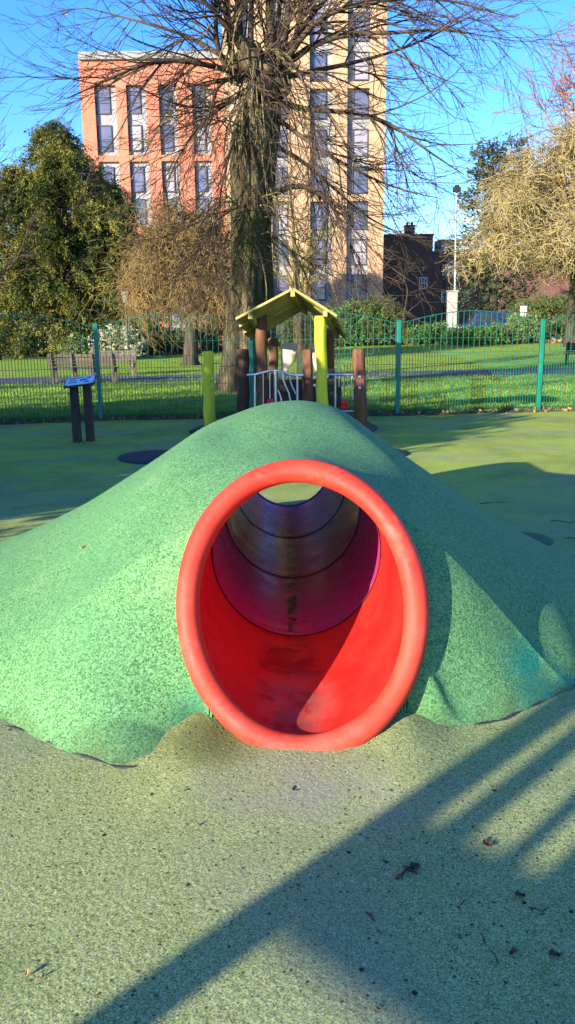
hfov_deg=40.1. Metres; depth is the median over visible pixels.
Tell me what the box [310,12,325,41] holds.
window
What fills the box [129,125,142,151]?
window
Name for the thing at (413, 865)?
dead leaf
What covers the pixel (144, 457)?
rubber mat
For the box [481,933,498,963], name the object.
twig
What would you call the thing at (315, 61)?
window
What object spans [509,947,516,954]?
dead leaf
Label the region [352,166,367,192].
window
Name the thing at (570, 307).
pink twig tree
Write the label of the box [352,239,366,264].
window
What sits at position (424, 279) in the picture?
window
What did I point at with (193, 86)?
window
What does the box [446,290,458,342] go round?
stone pillar
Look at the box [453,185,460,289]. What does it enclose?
lamp column
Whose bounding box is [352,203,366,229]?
window
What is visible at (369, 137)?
apartment tower
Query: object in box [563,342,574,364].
park bench
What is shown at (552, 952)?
dead leaf
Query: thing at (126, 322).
park lamp
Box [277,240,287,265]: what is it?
window
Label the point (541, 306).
dark hedge
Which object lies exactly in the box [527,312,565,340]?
dark shrub
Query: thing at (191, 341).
tree
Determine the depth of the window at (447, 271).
83.01 m
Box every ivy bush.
[268,314,314,347]
[290,303,364,346]
[336,299,392,346]
[354,294,414,344]
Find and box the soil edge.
[0,408,574,424]
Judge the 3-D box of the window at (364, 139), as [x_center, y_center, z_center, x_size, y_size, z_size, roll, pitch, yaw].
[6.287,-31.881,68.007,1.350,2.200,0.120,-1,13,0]
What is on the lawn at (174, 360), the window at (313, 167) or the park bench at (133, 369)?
the park bench at (133, 369)
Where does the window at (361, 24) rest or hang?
in the apartment tower at (369, 137)
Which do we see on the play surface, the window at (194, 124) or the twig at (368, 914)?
the twig at (368, 914)
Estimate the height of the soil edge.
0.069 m
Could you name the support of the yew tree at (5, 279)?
on the lawn at (174, 360)
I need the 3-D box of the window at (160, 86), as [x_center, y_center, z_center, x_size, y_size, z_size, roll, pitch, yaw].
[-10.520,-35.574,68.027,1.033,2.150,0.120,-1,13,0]
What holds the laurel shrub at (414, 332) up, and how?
on the lawn at (174, 360)
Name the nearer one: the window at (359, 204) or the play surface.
the play surface
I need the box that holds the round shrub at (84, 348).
[54,330,108,353]
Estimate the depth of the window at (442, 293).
83.55 m
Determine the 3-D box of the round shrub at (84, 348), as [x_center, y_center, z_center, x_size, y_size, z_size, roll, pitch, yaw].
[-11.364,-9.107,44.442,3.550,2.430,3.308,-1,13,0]
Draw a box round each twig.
[366,911,381,933]
[395,864,418,879]
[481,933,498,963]
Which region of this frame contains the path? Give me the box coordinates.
[0,368,573,383]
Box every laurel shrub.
[401,322,433,344]
[419,314,455,343]
[437,318,485,345]
[465,318,509,344]
[486,322,528,343]
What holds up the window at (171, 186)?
in the orange block
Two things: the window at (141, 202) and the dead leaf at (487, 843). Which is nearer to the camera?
the dead leaf at (487, 843)
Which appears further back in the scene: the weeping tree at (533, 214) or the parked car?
the parked car
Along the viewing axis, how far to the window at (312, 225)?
69.32 m
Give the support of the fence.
on the soil edge
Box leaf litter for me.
[1,406,573,423]
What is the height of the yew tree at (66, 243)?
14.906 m
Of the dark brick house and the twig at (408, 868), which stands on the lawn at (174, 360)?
the dark brick house
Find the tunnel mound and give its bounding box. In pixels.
[0,400,574,768]
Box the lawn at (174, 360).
[0,333,574,422]
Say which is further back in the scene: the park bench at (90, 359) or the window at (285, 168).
the window at (285, 168)
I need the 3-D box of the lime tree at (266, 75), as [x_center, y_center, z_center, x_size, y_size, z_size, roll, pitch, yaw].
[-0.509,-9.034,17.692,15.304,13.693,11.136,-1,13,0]
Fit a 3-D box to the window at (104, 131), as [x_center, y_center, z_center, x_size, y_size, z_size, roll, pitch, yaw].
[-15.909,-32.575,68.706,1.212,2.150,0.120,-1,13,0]
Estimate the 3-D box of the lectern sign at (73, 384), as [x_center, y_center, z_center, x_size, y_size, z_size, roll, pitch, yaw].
[-2.971,-1.494,11.404,0.450,0.962,0.413,-2,13,-6]
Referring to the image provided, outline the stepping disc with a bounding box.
[521,532,553,545]
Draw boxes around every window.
[95,87,110,114]
[97,125,112,151]
[101,167,113,183]
[127,86,140,113]
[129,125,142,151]
[131,166,144,192]
[133,199,145,223]
[159,86,171,113]
[161,124,173,150]
[162,166,174,191]
[169,311,179,329]
[192,86,204,112]
[194,124,205,150]
[195,166,207,191]
[196,198,207,211]
[243,13,247,37]
[276,167,287,193]
[276,204,287,229]
[277,130,286,156]
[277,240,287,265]
[277,275,288,294]
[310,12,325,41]
[310,52,325,80]
[310,91,325,118]
[310,129,325,156]
[310,167,325,189]
[311,203,325,229]
[311,239,325,264]
[311,275,325,299]
[351,274,366,299]
[352,129,367,156]
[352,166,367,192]
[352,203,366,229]
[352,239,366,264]
[353,12,369,41]
[353,51,368,80]
[353,90,368,118]
[419,277,427,288]
[441,241,454,248]
[441,291,447,301]
[442,265,450,275]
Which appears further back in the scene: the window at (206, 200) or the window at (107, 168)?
the window at (206, 200)
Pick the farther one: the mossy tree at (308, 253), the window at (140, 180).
the window at (140, 180)
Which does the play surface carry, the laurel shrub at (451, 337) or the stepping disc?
the stepping disc
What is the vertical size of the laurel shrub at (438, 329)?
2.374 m
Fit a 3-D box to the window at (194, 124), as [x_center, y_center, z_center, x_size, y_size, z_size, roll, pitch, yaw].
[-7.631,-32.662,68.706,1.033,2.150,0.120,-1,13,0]
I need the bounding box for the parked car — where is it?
[458,311,519,331]
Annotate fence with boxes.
[0,310,574,421]
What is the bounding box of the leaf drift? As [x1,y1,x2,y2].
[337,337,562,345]
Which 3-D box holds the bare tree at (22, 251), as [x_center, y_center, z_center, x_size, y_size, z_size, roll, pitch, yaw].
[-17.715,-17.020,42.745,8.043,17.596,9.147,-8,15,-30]
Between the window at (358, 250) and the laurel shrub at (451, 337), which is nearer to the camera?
the laurel shrub at (451, 337)
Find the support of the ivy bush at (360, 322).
on the lawn at (174, 360)
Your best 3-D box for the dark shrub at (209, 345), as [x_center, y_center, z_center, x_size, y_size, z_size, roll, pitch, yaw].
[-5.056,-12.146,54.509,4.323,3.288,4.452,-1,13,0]
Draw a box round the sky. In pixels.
[0,0,574,250]
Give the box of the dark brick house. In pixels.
[383,222,571,333]
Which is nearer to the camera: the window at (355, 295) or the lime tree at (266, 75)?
the lime tree at (266, 75)
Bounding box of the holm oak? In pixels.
[442,130,550,314]
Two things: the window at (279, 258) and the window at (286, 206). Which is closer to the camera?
the window at (286, 206)
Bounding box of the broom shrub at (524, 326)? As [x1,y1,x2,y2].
[497,311,550,342]
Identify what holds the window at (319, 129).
in the apartment tower at (369, 137)
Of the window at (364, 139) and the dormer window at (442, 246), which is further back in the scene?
the dormer window at (442, 246)
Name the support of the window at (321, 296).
in the apartment tower at (369, 137)
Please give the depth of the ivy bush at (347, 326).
50.15 m
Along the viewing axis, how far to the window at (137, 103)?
68.05 m
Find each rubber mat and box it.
[117,449,169,463]
[396,449,408,455]
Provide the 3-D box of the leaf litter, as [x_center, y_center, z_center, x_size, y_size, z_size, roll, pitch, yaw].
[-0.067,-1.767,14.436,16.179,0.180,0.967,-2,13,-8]
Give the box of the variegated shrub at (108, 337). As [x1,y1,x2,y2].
[87,319,148,355]
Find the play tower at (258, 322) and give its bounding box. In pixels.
[189,288,377,433]
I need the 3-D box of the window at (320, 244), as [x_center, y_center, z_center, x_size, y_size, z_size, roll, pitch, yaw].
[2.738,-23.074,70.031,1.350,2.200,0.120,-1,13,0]
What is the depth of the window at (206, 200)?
69.93 m
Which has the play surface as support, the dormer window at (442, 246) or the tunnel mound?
the tunnel mound
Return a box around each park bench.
[47,352,118,382]
[89,349,136,374]
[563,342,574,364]
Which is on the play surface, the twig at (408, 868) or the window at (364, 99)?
the twig at (408, 868)
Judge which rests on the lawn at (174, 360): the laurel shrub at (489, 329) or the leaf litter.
the laurel shrub at (489, 329)
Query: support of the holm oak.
on the lawn at (174, 360)
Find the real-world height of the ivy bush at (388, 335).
4.030 m
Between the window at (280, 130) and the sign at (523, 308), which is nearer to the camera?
the sign at (523, 308)
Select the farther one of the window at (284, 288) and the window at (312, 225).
the window at (284, 288)
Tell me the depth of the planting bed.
53.74 m
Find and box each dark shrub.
[130,319,180,354]
[157,326,210,352]
[198,318,223,351]
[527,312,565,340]
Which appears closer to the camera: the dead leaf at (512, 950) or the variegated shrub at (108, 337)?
the dead leaf at (512, 950)
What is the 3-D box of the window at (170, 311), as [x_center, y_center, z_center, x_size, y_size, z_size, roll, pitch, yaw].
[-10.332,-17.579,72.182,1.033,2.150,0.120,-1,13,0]
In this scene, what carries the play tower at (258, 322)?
on the play surface
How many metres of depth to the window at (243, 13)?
65.98 m
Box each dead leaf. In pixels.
[410,861,419,868]
[483,839,491,845]
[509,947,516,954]
[515,890,524,896]
[549,948,560,956]
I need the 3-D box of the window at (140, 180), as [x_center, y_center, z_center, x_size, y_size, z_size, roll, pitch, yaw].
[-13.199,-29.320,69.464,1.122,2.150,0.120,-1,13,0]
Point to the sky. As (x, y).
(16, 44)
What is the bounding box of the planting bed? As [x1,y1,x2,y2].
[3,342,550,355]
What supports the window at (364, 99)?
in the apartment tower at (369, 137)
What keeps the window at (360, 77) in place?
in the apartment tower at (369, 137)
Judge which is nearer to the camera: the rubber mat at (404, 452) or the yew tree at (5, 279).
the rubber mat at (404, 452)
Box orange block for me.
[78,50,227,347]
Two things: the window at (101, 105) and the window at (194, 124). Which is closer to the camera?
the window at (101, 105)
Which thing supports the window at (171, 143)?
in the orange block
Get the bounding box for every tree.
[0,0,574,392]
[0,56,50,359]
[0,117,214,359]
[0,223,46,354]
[76,188,285,365]
[272,150,348,373]
[380,251,437,335]
[438,106,574,352]
[476,5,574,346]
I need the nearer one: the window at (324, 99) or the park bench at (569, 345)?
the park bench at (569, 345)
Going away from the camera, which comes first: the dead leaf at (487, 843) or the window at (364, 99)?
the dead leaf at (487, 843)
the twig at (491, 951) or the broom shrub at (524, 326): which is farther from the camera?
the broom shrub at (524, 326)
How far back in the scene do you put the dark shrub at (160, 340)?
53.36 m
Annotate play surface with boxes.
[0,411,574,1023]
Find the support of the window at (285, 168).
in the apartment tower at (369, 137)
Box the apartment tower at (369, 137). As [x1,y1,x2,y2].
[222,0,386,336]
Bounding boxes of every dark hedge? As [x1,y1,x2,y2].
[490,291,567,335]
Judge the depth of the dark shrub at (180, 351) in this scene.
54.08 m
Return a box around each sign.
[63,374,96,442]
[520,306,526,328]
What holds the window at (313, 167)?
in the apartment tower at (369, 137)
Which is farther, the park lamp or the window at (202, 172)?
the window at (202, 172)
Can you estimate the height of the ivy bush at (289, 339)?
3.387 m
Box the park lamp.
[120,286,129,364]
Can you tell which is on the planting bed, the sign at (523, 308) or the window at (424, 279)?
the sign at (523, 308)
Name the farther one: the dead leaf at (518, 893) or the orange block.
the orange block
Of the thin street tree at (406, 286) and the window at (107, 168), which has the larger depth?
the window at (107, 168)

